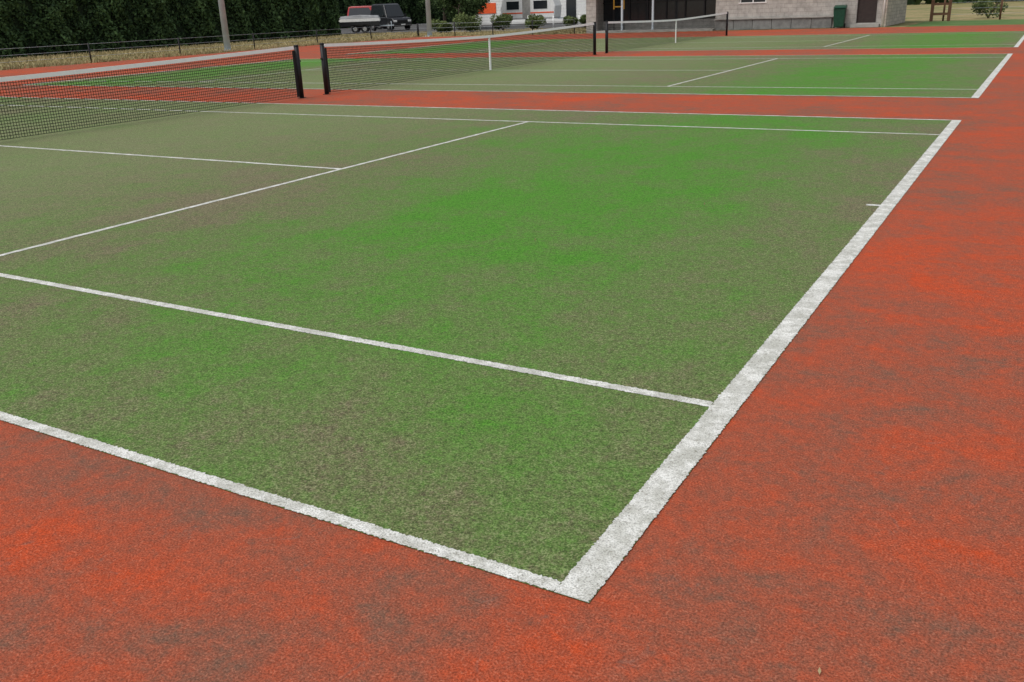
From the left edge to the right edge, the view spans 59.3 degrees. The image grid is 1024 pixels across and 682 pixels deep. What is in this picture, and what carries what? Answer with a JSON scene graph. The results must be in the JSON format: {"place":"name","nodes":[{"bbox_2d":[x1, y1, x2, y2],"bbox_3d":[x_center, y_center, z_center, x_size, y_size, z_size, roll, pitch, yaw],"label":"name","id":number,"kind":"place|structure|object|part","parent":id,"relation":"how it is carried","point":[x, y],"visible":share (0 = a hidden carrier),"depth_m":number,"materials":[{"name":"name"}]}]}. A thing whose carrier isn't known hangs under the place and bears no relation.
{"place":"outdoors","nodes":[
{"label":"outdoors","id":0,"kind":"place"},
{"bbox_2d":[0,29,488,69],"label":"dry grass","id":1,"kind":"structure","parent":0,"point":[77,56],"depth_m":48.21,"materials":[{"name":"beige plant"}]},
{"bbox_2d":[426,27,585,36],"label":"dry grass","id":2,"kind":"structure","parent":0,"point":[484,33],"depth_m":55.60,"materials":[{"name":"beige plant"}]},
{"bbox_2d":[0,0,1023,69],"bbox_3d":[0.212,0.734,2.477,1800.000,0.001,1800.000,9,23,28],"label":"ground","id":3,"kind":"structure","parent":0,"point":[920,13],"depth_m":57.52,"materials":[{"name":"green plant"}]},
{"bbox_2d":[0,0,341,58],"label":"hedge","id":4,"kind":"object","parent":3,"relation":"on","point":[35,26],"visible":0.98,"depth_m":52.41,"materials":[{"name":"green plant"}]},
{"bbox_2d":[2,24,417,62],"bbox_3d":[-16.159,-12.539,38.763,0.060,0.792,41.660,9,23,28],"label":"wire fence","id":5,"kind":"object","parent":3,"relation":"on","point":[204,42],"visible":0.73,"depth_m":41.31,"materials":[{"name":"black metal"}]},
{"bbox_2d":[218,0,234,50],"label":"light pole","id":6,"kind":"object","parent":3,"relation":"on","point":[224,25],"visible":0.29,"depth_m":44.03,"materials":[{"name":"metal"}]},
{"bbox_2d":[336,0,453,28],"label":"hedge","id":7,"kind":"object","parent":3,"relation":"on","point":[414,11],"visible":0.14,"depth_m":106.87,"materials":[{"name":"green plant"}]},
{"bbox_2d":[425,0,431,36],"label":"light pole","id":8,"kind":"object","parent":3,"relation":"on","point":[428,19],"visible":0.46,"depth_m":55.92,"materials":[{"name":"metal"}]},
{"bbox_2d":[431,19,452,32],"bbox_3d":[-4.880,-21.443,61.280,1.890,1.010,1.226,-7,21,-13],"label":"shrub","id":9,"kind":"object","parent":3,"relation":"on","point":[438,27],"visible":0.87,"depth_m":61.04,"materials":[{"name":"green plant"}]},
{"bbox_2d":[340,22,583,33],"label":"car park","id":10,"kind":"structure","parent":3,"relation":"on","point":[422,27],"depth_m":75.81,"materials":[{"name":"grey asphalt"}]},
{"bbox_2d":[339,15,393,32],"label":"box trailer","id":11,"kind":"object","parent":10,"relation":"on","point":[355,22],"visible":0.93,"depth_m":71.79,"materials":[{"name":"paint"}]},
{"bbox_2d":[347,5,386,28],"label":"parked car","id":12,"kind":"object","parent":10,"relation":"on","point":[360,10],"visible":0.08,"depth_m":83.97,"materials":[{"name":"red paint"}]},
{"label":"side windows","id":13,"kind":"part","parent":12,"relation":"part of","materials":[{"name":"grey glass"}]},
{"bbox_2d":[370,3,411,30],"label":"parked car","id":14,"kind":"object","parent":10,"relation":"on","point":[388,13],"visible":0.77,"depth_m":76.10,"materials":[{"name":"paint"}]},
{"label":"side windows","id":15,"kind":"part","parent":14,"relation":"part of","materials":[{"name":"black glass"}]},
{"bbox_2d":[420,0,441,13],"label":"tree","id":16,"kind":"object","parent":10,"relation":"on","point":[432,4],"visible":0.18,"depth_m":102.71,"materials":[{"name":"green plant"}]},
{"bbox_2d":[436,0,448,21],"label":"tree","id":17,"kind":"object","parent":10,"relation":"on","point":[444,18],"visible":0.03,"depth_m":89.02,"materials":[{"name":"green plant"}]},
{"bbox_2d":[434,0,489,29],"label":"tree","id":18,"kind":"object","parent":10,"relation":"on","point":[453,8],"visible":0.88,"depth_m":69.47,"materials":[{"name":"green plant"}]},
{"bbox_2d":[500,0,562,19],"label":"caravan","id":19,"kind":"object","parent":10,"relation":"on","point":[521,9],"visible":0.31,"depth_m":76.35,"materials":[{"name":"white paint"}]},
{"bbox_2d":[522,0,529,17],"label":"door","id":20,"kind":"structure","parent":19,"relation":"in","point":[525,3],"depth_m":76.37,"materials":[{"name":"paint"}]},
{"bbox_2d":[506,0,546,9],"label":"windows","id":21,"kind":"structure","parent":19,"relation":"in","point":[541,4],"depth_m":76.10,"materials":[{"name":"black glass"}]},
{"bbox_2d":[452,12,482,31],"bbox_3d":[-2.849,-21.405,60.453,2.103,1.380,2.173,9,23,28],"label":"shrub","id":22,"kind":"object","parent":3,"relation":"on","point":[466,22],"visible":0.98,"depth_m":60.07,"materials":[{"name":"green plant"}]},
{"bbox_2d":[418,19,574,35],"bbox_3d":[-1.142,-18.433,53.087,10.760,0.792,0.060,9,23,28],"label":"wire fence","id":23,"kind":"object","parent":3,"relation":"on","point":[454,31],"visible":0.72,"depth_m":53.05,"materials":[{"name":"black metal"}]},
{"bbox_2d":[490,13,512,30],"bbox_3d":[-0.616,-21.453,60.584,1.582,1.200,1.657,9,23,28],"label":"shrub","id":24,"kind":"object","parent":3,"relation":"on","point":[499,21],"visible":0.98,"depth_m":60.33,"materials":[{"name":"green plant"}]},
{"bbox_2d":[0,24,1023,681],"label":"red surround","id":25,"kind":"object","parent":3,"relation":"on","point":[844,502],"visible":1,"depth_m":2.81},
{"bbox_2d":[0,45,305,139],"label":"tennis net","id":26,"kind":"object","parent":25,"relation":"on","point":[297,72],"visible":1,"depth_m":14.68,"materials":[{"name":"black fabric"}]},
{"bbox_2d":[319,22,596,94],"bbox_3d":[-0.581,-7.577,23.465,0.120,1.000,13.100,9,23,28],"label":"tennis net","id":27,"kind":"object","parent":25,"relation":"on","point":[325,70],"visible":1,"depth_m":21.55,"materials":[{"name":"black fabric"}]},
{"bbox_2d":[0,97,960,602],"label":"tennis court","id":28,"kind":"object","parent":25,"relation":"on","point":[542,349],"visible":0.97,"depth_m":5.22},
{"bbox_2d":[98,114,920,674],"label":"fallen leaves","id":29,"kind":"object","parent":25,"relation":"on","point":[636,346],"visible":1,"depth_m":4.50,"materials":[{"name":"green plant"}]},
{"bbox_2d":[26,54,1011,97],"bbox_3d":[-0.564,-7.112,23.637,23.785,0.002,10.986,9,23,28],"label":"tennis court","id":30,"kind":"object","parent":25,"relation":"on","point":[935,75],"visible":0.83,"depth_m":20.42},
{"bbox_2d":[605,12,728,52],"bbox_3d":[6.313,-12.003,34.674,0.120,1.000,13.100,9,23,28],"label":"tennis net","id":31,"kind":"object","parent":25,"relation":"on","point":[648,29],"visible":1,"depth_m":33.50,"materials":[{"name":"black fabric"}]},
{"bbox_2d":[351,31,1023,53],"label":"tennis court","id":32,"kind":"object","parent":25,"relation":"on","point":[923,40],"visible":0.8,"depth_m":32.50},
{"bbox_2d":[475,0,585,24],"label":"white shed","id":33,"kind":"structure","parent":3,"relation":"on","point":[573,8],"depth_m":84.58,"materials":[{"name":"paint"}]},
{"bbox_2d":[478,3,495,13],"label":"orange door","id":34,"kind":"structure","parent":33,"relation":"in","point":[491,7],"depth_m":87.37,"materials":[{"name":"paint"}]},
{"bbox_2d":[566,0,575,16],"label":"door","id":35,"kind":"structure","parent":33,"relation":"in","point":[570,4],"depth_m":83.31,"materials":[{"name":"glass"}]},
{"bbox_2d":[525,14,546,28],"bbox_3d":[1.643,-21.437,60.461,1.557,1.095,1.445,9,23,28],"label":"shrub","id":36,"kind":"object","parent":3,"relation":"on","point":[537,22],"visible":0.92,"depth_m":60.17,"materials":[{"name":"green plant"}]},
{"bbox_2d":[562,15,578,25],"bbox_3d":[3.759,-21.113,59.641,1.155,0.911,1.116,15,27,39],"label":"shrub","id":37,"kind":"object","parent":3,"relation":"on","point":[568,20],"visible":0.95,"depth_m":59.31,"materials":[{"name":"green plant"}]},
{"bbox_2d":[579,14,585,27],"bbox_3d":[5.066,-21.063,59.274,1.251,0.975,1.287,9,23,28],"label":"shrub","id":38,"kind":"object","parent":3,"relation":"on","point":[582,20],"visible":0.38,"depth_m":59.01,"materials":[{"name":"green plant"}]},
{"bbox_2d":[586,0,906,32],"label":"clubhouse","id":39,"kind":"structure","parent":3,"relation":"on","point":[768,14],"depth_m":46.38,"materials":[{"name":"concrete"}]},
{"bbox_2d":[741,0,764,2],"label":"window glass","id":40,"kind":"structure","parent":39,"relation":"in","point":[742,1],"depth_m":46.00,"materials":[{"name":"black glass"}]},
{"bbox_2d":[739,0,766,3],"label":"window frame","id":41,"kind":"structure","parent":39,"relation":"in","point":[740,0],"depth_m":45.92,"materials":[{"name":"white paint"}]},
{"bbox_2d":[857,0,877,22],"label":"door","id":42,"kind":"structure","parent":39,"relation":"in","point":[867,9],"depth_m":43.55,"materials":[{"name":"brown wood"}]},
{"bbox_2d":[833,5,847,27],"bbox_3d":[15.905,-15.747,43.694,0.600,1.050,0.788,7,22,23],"label":"wheelie bin","id":43,"kind":"object","parent":3,"relation":"on","point":[839,14],"visible":1,"depth_m":43.44,"materials":[{"name":"green plastic"}]},
{"bbox_2d":[907,0,1023,4],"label":"distant trees","id":44,"kind":"object","parent":3,"relation":"on","point":[913,2],"depth_m":111.44,"materials":[{"name":"green plant"}]},
{"bbox_2d":[942,0,1023,20],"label":"wire fence","id":45,"kind":"object","parent":3,"relation":"on","point":[1000,13],"visible":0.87,"depth_m":47.50,"materials":[{"name":"metal"}]},
{"bbox_2d":[971,0,1007,17],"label":"shrub","id":46,"kind":"object","parent":3,"relation":"on","point":[980,6],"visible":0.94,"depth_m":49.86,"materials":[{"name":"green plant"}]},
{"bbox_2d":[929,0,951,21],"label":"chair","id":47,"kind":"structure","parent":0,"point":[933,3],"depth_m":48.05,"materials":[{"name":"brown wood"}]},
{"bbox_2d":[906,19,1023,26],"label":"lawn","id":48,"kind":"structure","parent":0,"point":[976,22],"depth_m":43.79,"materials":[{"name":"green plant"}]}
]}

